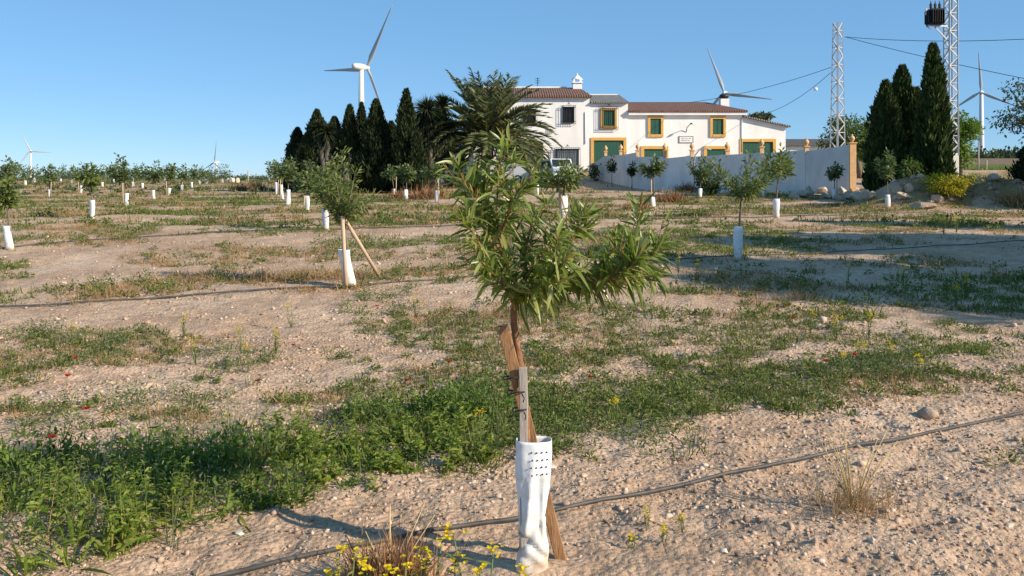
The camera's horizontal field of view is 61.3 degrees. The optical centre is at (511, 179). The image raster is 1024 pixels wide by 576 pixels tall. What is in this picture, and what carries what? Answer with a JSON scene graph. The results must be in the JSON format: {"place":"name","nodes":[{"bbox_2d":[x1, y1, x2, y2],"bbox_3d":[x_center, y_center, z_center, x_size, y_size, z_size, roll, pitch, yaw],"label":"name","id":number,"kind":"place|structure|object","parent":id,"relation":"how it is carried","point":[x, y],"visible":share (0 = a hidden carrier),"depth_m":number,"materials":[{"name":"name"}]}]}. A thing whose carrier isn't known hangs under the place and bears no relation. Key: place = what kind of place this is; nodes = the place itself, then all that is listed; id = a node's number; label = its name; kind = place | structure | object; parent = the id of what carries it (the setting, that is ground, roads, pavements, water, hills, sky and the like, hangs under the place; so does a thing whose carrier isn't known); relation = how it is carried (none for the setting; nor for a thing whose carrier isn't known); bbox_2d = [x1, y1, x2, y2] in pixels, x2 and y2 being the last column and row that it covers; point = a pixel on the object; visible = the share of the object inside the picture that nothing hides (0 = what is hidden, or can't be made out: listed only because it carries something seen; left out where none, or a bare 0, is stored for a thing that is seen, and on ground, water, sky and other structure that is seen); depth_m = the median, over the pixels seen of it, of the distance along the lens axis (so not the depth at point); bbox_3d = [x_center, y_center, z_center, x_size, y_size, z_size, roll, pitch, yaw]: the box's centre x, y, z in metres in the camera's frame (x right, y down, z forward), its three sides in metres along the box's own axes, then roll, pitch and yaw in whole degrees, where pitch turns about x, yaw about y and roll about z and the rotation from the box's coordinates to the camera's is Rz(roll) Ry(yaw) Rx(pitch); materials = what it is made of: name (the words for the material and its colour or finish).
{"place":"outdoors","nodes":[
{"label":"outdoors","id":0,"kind":"place"},
{"bbox_2d":[0,158,1023,575],"bbox_3d":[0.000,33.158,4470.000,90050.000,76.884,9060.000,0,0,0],"label":"ground","id":1,"kind":"structure","parent":0,"point":[654,556],"depth_m":6.29,"materials":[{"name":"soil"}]},
{"bbox_2d":[2,226,13,249],"bbox_3d":[-9.899,1.144,16.972,0.228,0.492,0.133,0,0,0],"label":"tree sleeve","id":2,"kind":"object","parent":1,"relation":"on","point":[8,243],"visible":1,"depth_m":16.92,"materials":[{"name":"white plastic"}]},
{"bbox_2d":[0,155,20,179],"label":"young almond tree","id":3,"kind":"object","parent":1,"relation":"on","point":[8,170],"visible":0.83,"depth_m":37.86,"materials":[{"name":"green plant"}]},
{"bbox_2d":[0,173,23,231],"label":"young almond tree","id":4,"kind":"object","parent":1,"relation":"on","point":[9,198],"visible":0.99,"depth_m":16.94,"materials":[{"name":"green plant"}]},
{"bbox_2d":[38,163,63,188],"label":"young almond tree","id":5,"kind":"object","parent":1,"relation":"on","point":[47,177],"visible":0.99,"depth_m":46.84,"materials":[{"name":"green plant"}]},
{"bbox_2d":[69,161,102,199],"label":"young almond tree","id":6,"kind":"object","parent":1,"relation":"on","point":[90,179],"visible":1,"depth_m":24.00,"materials":[{"name":"green plant"}]},
{"bbox_2d":[102,153,130,195],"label":"young almond tree","id":7,"kind":"object","parent":1,"relation":"on","point":[121,173],"visible":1,"depth_m":32.88,"materials":[{"name":"green plant"}]},
{"bbox_2d":[140,159,164,189],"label":"young almond tree","id":8,"kind":"object","parent":1,"relation":"on","point":[155,174],"visible":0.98,"depth_m":43.20,"materials":[{"name":"green plant"}]},
{"bbox_2d":[0,174,306,194],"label":"scrub","id":9,"kind":"object","parent":1,"relation":"on","point":[262,178],"visible":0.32,"depth_m":74.93,"materials":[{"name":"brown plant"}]},
{"bbox_2d":[164,163,180,187],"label":"young almond tree","id":10,"kind":"object","parent":1,"relation":"on","point":[170,173],"visible":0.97,"depth_m":50.75,"materials":[{"name":"green plant"}]},
{"bbox_2d":[0,286,348,306],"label":"irrigation hose","id":11,"kind":"object","parent":1,"relation":"on","point":[162,297],"visible":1,"depth_m":11.25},
{"bbox_2d":[174,162,191,181],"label":"young almond tree","id":12,"kind":"object","parent":1,"relation":"on","point":[181,175],"visible":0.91,"depth_m":58.97,"materials":[{"name":"green plant"}]},
{"bbox_2d":[0,399,512,561],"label":"dead stems","id":13,"kind":"object","parent":1,"relation":"on","point":[139,499],"visible":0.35,"depth_m":4.00,"materials":[{"name":"plant"}]},
{"bbox_2d":[0,366,537,575],"bbox_3d":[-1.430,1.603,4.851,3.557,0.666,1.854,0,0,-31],"label":"lush weeds","id":14,"kind":"object","parent":1,"relation":"on","point":[273,497],"visible":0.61,"depth_m":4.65,"materials":[{"name":"green plant"}]},
{"bbox_2d":[0,219,557,248],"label":"irrigation hose","id":15,"kind":"object","parent":1,"relation":"on","point":[236,231],"visible":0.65,"depth_m":19.50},
{"bbox_2d":[271,155,299,189],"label":"young almond tree","id":16,"kind":"object","parent":1,"relation":"on","point":[290,168],"visible":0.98,"depth_m":34.69,"materials":[{"name":"green plant"}]},
{"bbox_2d":[276,126,303,191],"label":"cypress tree","id":17,"kind":"object","parent":1,"relation":"on","point":[297,134],"visible":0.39,"depth_m":57.59,"materials":[{"name":"green plant"}]},
{"bbox_2d":[285,129,321,191],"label":"cypress tree","id":18,"kind":"object","parent":1,"relation":"on","point":[305,147],"visible":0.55,"depth_m":55.95,"materials":[{"name":"green plant"}]},
{"bbox_2d":[288,157,322,198],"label":"young almond tree","id":19,"kind":"object","parent":1,"relation":"on","point":[303,185],"visible":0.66,"depth_m":27.87,"materials":[{"name":"green plant"}]},
{"bbox_2d":[290,108,336,187],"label":"cypress tree","id":20,"kind":"object","parent":1,"relation":"on","point":[316,115],"visible":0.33,"depth_m":56.67,"materials":[{"name":"green plant"}]},
{"bbox_2d":[307,119,339,186],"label":"yucca tree","id":21,"kind":"object","parent":1,"relation":"on","point":[324,132],"visible":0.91,"depth_m":55.81,"materials":[{"name":"green plant"}]},
{"bbox_2d":[299,157,358,206],"bbox_3d":[-4.196,0.319,20.166,1.185,1.792,1.185,0,0,30],"label":"young almond tree","id":22,"kind":"object","parent":1,"relation":"on","point":[314,183],"visible":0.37,"depth_m":20.00,"materials":[{"name":"green plant"}]},
{"bbox_2d":[329,115,341,185],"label":"cypress tree","id":23,"kind":"object","parent":1,"relation":"on","point":[334,120],"visible":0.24,"depth_m":59.69,"materials":[{"name":"green plant"}]},
{"bbox_2d":[324,545,351,575],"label":"mustard plant","id":24,"kind":"object","parent":1,"relation":"on","point":[341,548],"visible":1,"depth_m":3.22,"materials":[{"name":"yellow plant"}]},
{"bbox_2d":[310,145,376,249],"bbox_3d":[-2.402,0.528,12.212,1.012,2.046,0.767,0,0,14],"label":"young almond tree","id":25,"kind":"object","parent":1,"relation":"on","point":[348,207],"visible":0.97,"depth_m":12.13,"materials":[{"name":"green plant"}]},
{"bbox_2d":[340,216,347,288],"bbox_3d":[-2.331,1.050,12.021,0.120,1.101,0.054,0,0,18],"label":"wooden stake","id":26,"kind":"object","parent":1,"relation":"on","point":[344,251],"visible":0.79,"depth_m":12.00,"materials":[{"name":"brown wood"}]},
{"bbox_2d":[340,151,351,188],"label":"yucca tree","id":27,"kind":"object","parent":1,"relation":"on","point":[347,158],"visible":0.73,"depth_m":53.39,"materials":[{"name":"green plant"}]},
{"bbox_2d":[332,103,361,190],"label":"cypress tree","id":28,"kind":"object","parent":1,"relation":"on","point":[348,135],"visible":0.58,"depth_m":55.59,"materials":[{"name":"green plant"}]},
{"bbox_2d":[338,249,355,287],"bbox_3d":[-2.317,1.249,12.135,0.272,0.542,0.142,0,0,0],"label":"tree sleeve","id":29,"kind":"object","parent":1,"relation":"on","point":[351,276],"visible":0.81,"depth_m":12.08,"materials":[{"name":"white plastic"}]},
{"bbox_2d":[324,6,391,120],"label":"wind turbine","id":30,"kind":"object","parent":1,"relation":"on","point":[360,68],"visible":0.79,"depth_m":509.35,"materials":[{"name":"white metal"}]},
{"bbox_2d":[355,101,366,126],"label":"cypress tree","id":31,"kind":"object","parent":1,"relation":"on","point":[361,113],"visible":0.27,"depth_m":58.81,"materials":[{"name":"green plant"}]},
{"bbox_2d":[345,218,381,277],"bbox_3d":[-2.142,1.006,12.439,0.054,0.946,0.813,0,0,32],"label":"wooden stake","id":32,"kind":"object","parent":1,"relation":"on","point":[362,248],"visible":0.98,"depth_m":12.40,"materials":[{"name":"brown wood"}]},
{"bbox_2d":[352,98,392,192],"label":"cypress tree","id":33,"kind":"object","parent":1,"relation":"on","point":[373,157],"visible":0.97,"depth_m":54.40,"materials":[{"name":"green plant"}]},
{"bbox_2d":[380,164,396,188],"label":"young almond tree","id":34,"kind":"object","parent":1,"relation":"on","point":[390,174],"visible":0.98,"depth_m":44.73,"materials":[{"name":"green plant"}]},
{"bbox_2d":[314,500,472,575],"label":"dry tuft","id":35,"kind":"object","parent":1,"relation":"on","point":[394,559],"visible":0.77,"depth_m":3.34,"materials":[{"name":"beige plant"}]},
{"bbox_2d":[394,162,416,189],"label":"young almond tree","id":36,"kind":"object","parent":1,"relation":"on","point":[407,175],"visible":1,"depth_m":39.66,"materials":[{"name":"green plant"}]},
{"bbox_2d":[387,87,424,190],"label":"cypress tree","id":37,"kind":"object","parent":1,"relation":"on","point":[407,123],"visible":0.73,"depth_m":53.54,"materials":[{"name":"green plant"}]},
{"bbox_2d":[404,130,430,191],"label":"cypress tree","id":38,"kind":"object","parent":1,"relation":"on","point":[417,158],"visible":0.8,"depth_m":52.65,"materials":[{"name":"green plant"}]},
{"bbox_2d":[409,546,432,575],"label":"mustard plant","id":39,"kind":"object","parent":1,"relation":"on","point":[423,566],"visible":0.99,"depth_m":3.13,"materials":[{"name":"yellow plant"}]},
{"bbox_2d":[401,181,453,199],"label":"dry shrub","id":40,"kind":"object","parent":1,"relation":"on","point":[424,195],"visible":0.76,"depth_m":40.04,"materials":[{"name":"brown plant"}]},
{"bbox_2d":[419,160,443,190],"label":"young almond tree","id":41,"kind":"object","parent":1,"relation":"on","point":[431,175],"visible":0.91,"depth_m":37.48,"materials":[{"name":"green plant"}]},
{"bbox_2d":[413,92,463,187],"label":"yucca tree","id":42,"kind":"object","parent":1,"relation":"on","point":[430,113],"visible":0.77,"depth_m":57.59,"materials":[{"name":"green plant"}]},
{"bbox_2d":[433,526,460,575],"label":"mustard plant","id":43,"kind":"object","parent":1,"relation":"on","point":[446,536],"visible":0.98,"depth_m":3.09,"materials":[{"name":"yellow plant"}]},
{"bbox_2d":[441,524,473,574],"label":"mustard plant","id":44,"kind":"object","parent":1,"relation":"on","point":[447,526],"visible":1,"depth_m":3.08,"materials":[{"name":"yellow plant"}]},
{"bbox_2d":[0,267,951,463],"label":"green weeds","id":45,"kind":"object","parent":1,"relation":"on","point":[562,424],"visible":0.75,"depth_m":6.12,"materials":[{"name":"green plant"}]},
{"bbox_2d":[478,542,503,575],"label":"mustard plant","id":46,"kind":"object","parent":1,"relation":"on","point":[491,549],"visible":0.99,"depth_m":3.09,"materials":[{"name":"yellow plant"}]},
{"bbox_2d":[422,67,563,186],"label":"date palm","id":47,"kind":"object","parent":1,"relation":"on","point":[485,113],"visible":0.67,"depth_m":58.26,"materials":[{"name":"green plant"}]},
{"bbox_2d":[477,162,531,182],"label":"parked car","id":48,"kind":"object","parent":1,"relation":"on","point":[518,171],"visible":0.2,"depth_m":56.56,"materials":[{"name":"silver metal"}]},
{"bbox_2d":[0,164,1023,480],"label":"weeds","id":49,"kind":"object","parent":1,"relation":"on","point":[780,342],"visible":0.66,"depth_m":9.00,"materials":[{"name":"green plant"}]},
{"bbox_2d":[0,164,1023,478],"bbox_3d":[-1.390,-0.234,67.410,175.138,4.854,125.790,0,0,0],"label":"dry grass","id":50,"kind":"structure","parent":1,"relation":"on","point":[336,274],"depth_m":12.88,"materials":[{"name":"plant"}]},
{"bbox_2d":[497,324,565,559],"bbox_3d":[0.092,1.126,3.553,0.347,1.091,0.047,0,0,-30],"label":"wooden stake","id":51,"kind":"object","parent":1,"relation":"on","point":[508,347],"visible":0.62,"depth_m":3.52,"materials":[{"name":"brown wood"}]},
{"bbox_2d":[515,436,551,573],"bbox_3d":[0.087,1.318,3.495,0.150,0.535,0.116,0,0,0],"label":"tree sleeve","id":52,"kind":"object","parent":1,"relation":"on","point":[533,461],"visible":0.94,"depth_m":3.46,"materials":[{"name":"white plastic"}]},
{"bbox_2d":[519,367,528,549],"bbox_3d":[0.049,1.143,3.479,0.044,0.783,0.034,0,0,0],"label":"wooden stake","id":53,"kind":"object","parent":52,"relation":"in","point":[523,423],"visible":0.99,"depth_m":3.47,"materials":[{"name":"grey wood"}]},
{"bbox_2d":[433,123,678,442],"bbox_3d":[0.185,0.684,3.474,1.000,1.821,0.780,0,0,0],"label":"young almond tree","id":54,"kind":"object","parent":1,"relation":"on","point":[552,281],"visible":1,"depth_m":3.41,"materials":[{"name":"green plant"}]},
{"bbox_2d":[524,156,590,195],"bbox_3d":[1.262,0.229,23.529,1.667,1.811,1.846,0,0,-9],"label":"young almond tree","id":55,"kind":"object","parent":1,"relation":"on","point":[567,177],"visible":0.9,"depth_m":23.64,"materials":[{"name":"green plant"}]},
{"bbox_2d":[539,159,577,184],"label":"parked car","id":56,"kind":"object","parent":1,"relation":"on","point":[551,162],"visible":0.16,"depth_m":55.26,"materials":[{"name":"white paint"}]},
{"bbox_2d":[586,163,601,180],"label":"shrub","id":57,"kind":"object","parent":1,"relation":"on","point":[594,168],"visible":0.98,"depth_m":59.91,"materials":[{"name":"green plant"}]},
{"bbox_2d":[437,73,790,181],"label":"farmhouse","id":58,"kind":"object","parent":1,"relation":"on","point":[587,126],"visible":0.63,"depth_m":70.07,"materials":[{"name":"white paint"}]},
{"bbox_2d":[554,144,579,165],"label":"window","id":59,"kind":"structure","parent":58,"relation":"in","point":[563,153],"depth_m":69.98,"materials":[{"name":"black metal"}]},
{"bbox_2d":[562,104,575,123],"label":"window","id":60,"kind":"structure","parent":58,"relation":"in","point":[568,112],"depth_m":69.90,"materials":[{"name":"black metal"}]},
{"bbox_2d":[599,104,617,129],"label":"window","id":61,"kind":"structure","parent":58,"relation":"in","point":[608,115],"depth_m":70.03,"materials":[{"name":"paint"}]},
{"bbox_2d":[648,116,663,136],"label":"window","id":62,"kind":"structure","parent":58,"relation":"in","point":[655,123],"depth_m":70.03,"materials":[{"name":"paint"}]},
{"bbox_2d":[710,116,725,136],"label":"window","id":63,"kind":"structure","parent":58,"relation":"in","point":[717,124],"depth_m":70.02,"materials":[{"name":"paint"}]},
{"bbox_2d":[209,411,1023,575],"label":"irrigation hose","id":64,"kind":"object","parent":1,"relation":"on","point":[334,549],"visible":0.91,"depth_m":4.23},
{"bbox_2d":[635,153,668,196],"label":"young almond tree","id":65,"kind":"object","parent":1,"relation":"on","point":[656,167],"visible":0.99,"depth_m":31.96,"materials":[{"name":"green plant"}]},
{"bbox_2d":[646,190,692,202],"bbox_3d":[6.775,0.831,37.811,2.203,1.046,2.156,0,0,0],"label":"dry shrub","id":66,"kind":"object","parent":1,"relation":"on","point":[675,197],"visible":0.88,"depth_m":37.41,"materials":[{"name":"brown plant"}]},
{"bbox_2d":[359,240,1023,285],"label":"irrigation hose","id":67,"kind":"object","parent":1,"relation":"on","point":[733,255],"visible":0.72,"depth_m":15.80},
{"bbox_2d":[685,155,714,187],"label":"young almond tree","id":68,"kind":"object","parent":1,"relation":"on","point":[700,173],"visible":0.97,"depth_m":39.19,"materials":[{"name":"green plant"}]},
{"bbox_2d":[694,174,722,195],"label":"shrub","id":69,"kind":"object","parent":1,"relation":"on","point":[708,188],"visible":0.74,"depth_m":40.34,"materials":[{"name":"green plant"}]},
{"bbox_2d":[589,134,856,192],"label":"garden wall","id":70,"kind":"structure","parent":1,"relation":"on","point":[811,167],"depth_m":45.66,"materials":[{"name":"white paint"}]},
{"bbox_2d":[733,226,742,260],"bbox_3d":[3.922,1.113,14.981,0.183,0.621,0.132,0,0,0],"label":"tree sleeve","id":71,"kind":"object","parent":1,"relation":"on","point":[738,239],"visible":0.91,"depth_m":14.93,"materials":[{"name":"white plastic"}]},
{"bbox_2d":[707,48,773,103],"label":"wind turbine","id":72,"kind":"object","parent":1,"relation":"on","point":[722,87],"visible":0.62,"depth_m":740.31,"materials":[{"name":"white metal"}]},
{"bbox_2d":[701,345,788,372],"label":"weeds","id":73,"kind":"object","parent":1,"relation":"on","point":[735,361],"visible":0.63,"depth_m":7.29,"materials":[{"name":"green plant"}]},
{"bbox_2d":[701,149,791,225],"bbox_3d":[4.082,0.449,14.910,1.436,2.003,1.218,0,0,0],"label":"young almond tree","id":74,"kind":"object","parent":1,"relation":"on","point":[747,189],"visible":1,"depth_m":14.89,"materials":[{"name":"green plant"}]},
{"bbox_2d":[564,211,943,219],"bbox_3d":[7.966,1.059,25.683,13.873,0.085,0.667,0,0,-22],"label":"irrigation hose","id":75,"kind":"object","parent":1,"relation":"on","point":[762,216],"visible":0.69,"depth_m":25.11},
{"bbox_2d":[747,110,775,120],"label":"broadleaf tree","id":76,"kind":"object","parent":1,"relation":"on","point":[768,116],"visible":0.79,"depth_m":83.53,"materials":[{"name":"green plant"}]},
{"bbox_2d":[753,142,798,198],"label":"young almond tree","id":77,"kind":"object","parent":1,"relation":"on","point":[784,159],"visible":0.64,"depth_m":24.44,"materials":[{"name":"green plant"}]},
{"bbox_2d":[786,139,831,150],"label":"barn","id":78,"kind":"structure","parent":1,"relation":"on","point":[794,144],"depth_m":95.00,"materials":[{"name":"white paint"}]},
{"bbox_2d":[823,161,845,188],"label":"young almond tree","id":79,"kind":"object","parent":1,"relation":"on","point":[836,174],"visible":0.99,"depth_m":38.37,"materials":[{"name":"green plant"}]},
{"bbox_2d":[830,22,845,147],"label":"lattice pylon","id":80,"kind":"object","parent":1,"relation":"on","point":[837,115],"visible":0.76,"depth_m":57.85,"materials":[{"name":"metal"}]},
{"bbox_2d":[815,113,870,178],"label":"broadleaf tree","id":81,"kind":"object","parent":1,"relation":"on","point":[855,127],"visible":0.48,"depth_m":61.82,"materials":[{"name":"green plant"}]},
{"bbox_2d":[784,426,918,531],"bbox_3d":[1.603,1.393,4.129,0.629,0.481,0.932,0,0,0],"label":"dry tuft","id":82,"kind":"object","parent":1,"relation":"on","point":[850,499],"visible":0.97,"depth_m":4.04,"materials":[{"name":"plant"}]},
{"bbox_2d":[872,147,896,194],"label":"young almond tree","id":83,"kind":"object","parent":1,"relation":"on","point":[886,170],"visible":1,"depth_m":31.60,"materials":[{"name":"green plant"}]},
{"bbox_2d":[860,78,910,191],"bbox_3d":[16.524,-1.710,38.252,2.420,5.595,2.476,0,0,0],"label":"cypress tree","id":84,"kind":"object","parent":1,"relation":"on","point":[885,127],"visible":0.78,"depth_m":37.77,"materials":[{"name":"green plant"}]},
{"bbox_2d":[890,63,915,173],"bbox_3d":[17.534,-2.083,38.483,2.778,6.266,2.719,0,0,0],"label":"cypress tree","id":85,"kind":"object","parent":1,"relation":"on","point":[901,84],"visible":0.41,"depth_m":38.11,"materials":[{"name":"green plant"}]},
{"bbox_2d":[894,154,928,176],"bbox_3d":[16.612,0.066,35.926,1.424,2.262,1.226,0,0,-38],"label":"shrub","id":86,"kind":"object","parent":1,"relation":"on","point":[905,168],"visible":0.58,"depth_m":35.81,"materials":[{"name":"green plant"}]},
{"bbox_2d":[904,85,919,151],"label":"cypress tree","id":87,"kind":"object","parent":1,"relation":"on","point":[915,92],"visible":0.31,"depth_m":37.79,"materials":[{"name":"green plant"}]},
{"bbox_2d":[909,202,937,208],"bbox_3d":[14.658,0.925,30.767,0.796,0.268,0.756,0,0,0],"label":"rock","id":88,"kind":"object","parent":1,"relation":"on","point":[928,205],"visible":0.85,"depth_m":30.54,"materials":[{"name":"beige stone"}]},
{"bbox_2d":[917,406,938,419],"bbox_3d":[2.756,1.548,5.742,0.120,0.077,0.155,0,0,0],"label":"stone","id":89,"kind":"object","parent":1,"relation":"on","point":[927,413],"visible":1,"depth_m":5.69,"materials":[{"name":"beige stone"}]},
{"bbox_2d":[905,41,957,177],"bbox_3d":[17.742,-2.343,36.402,2.165,7.035,2.048,0,0,0],"label":"cypress tree","id":90,"kind":"object","parent":1,"relation":"on","point":[932,150],"visible":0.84,"depth_m":36.14,"materials":[{"name":"green plant"}]},
{"bbox_2d":[943,0,958,175],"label":"lattice pylon","id":91,"kind":"object","parent":1,"relation":"on","point":[951,50],"visible":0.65,"depth_m":43.78,"materials":[{"name":"metal"}]},
{"bbox_2d":[924,1,948,40],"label":"pole transformer","id":92,"kind":"object","parent":91,"relation":"attached to","point":[934,16],"visible":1,"depth_m":43.48,"materials":[{"name":"black metal"}]},
{"bbox_2d":[918,171,985,197],"bbox_3d":[16.337,0.251,31.985,2.174,1.189,2.106,0,0,0],"label":"flowering shrub","id":93,"kind":"object","parent":1,"relation":"on","point":[950,185],"visible":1,"depth_m":31.59,"materials":[{"name":"yellow plant"}]},
{"bbox_2d":[888,173,1023,202],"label":"rock pile","id":94,"kind":"object","parent":1,"relation":"on","point":[971,187],"visible":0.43,"depth_m":32.84,"materials":[{"name":"grey stone"}]},
{"bbox_2d":[953,109,985,175],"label":"broadleaf tree","id":95,"kind":"object","parent":1,"relation":"on","point":[969,129],"visible":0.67,"depth_m":54.50,"materials":[{"name":"green plant"}]},
{"bbox_2d":[953,52,1015,151],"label":"wind turbine","id":96,"kind":"object","parent":1,"relation":"on","point":[981,113],"visible":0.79,"depth_m":851.62,"materials":[{"name":"white metal"}]},
{"bbox_2d":[970,145,1021,157],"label":"wood","id":97,"kind":"object","parent":1,"relation":"on","point":[1003,153],"visible":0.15,"depth_m":238.70,"materials":[{"name":"green plant"}]},
{"bbox_2d":[985,77,1023,147],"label":"broadleaf tree","id":98,"kind":"object","parent":1,"relation":"on","point":[1016,118],"visible":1,"depth_m":31.12,"materials":[{"name":"green plant"}]},
{"bbox_2d":[985,183,1023,208],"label":"dry shrub","id":99,"kind":"object","parent":1,"relation":"on","point":[1012,200],"visible":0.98,"depth_m":31.20,"materials":[{"name":"plant"}]},
{"bbox_2d":[1005,146,1023,181],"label":"cypress tree","id":100,"kind":"object","parent":1,"relation":"on","point":[1016,170],"visible":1,"depth_m":33.16,"materials":[{"name":"green plant"}]},
{"bbox_2d":[0,0,1023,177],"label":"sky","id":101,"kind":"structure","parent":0,"point":[178,82],"materials":[{"name":"blue"}]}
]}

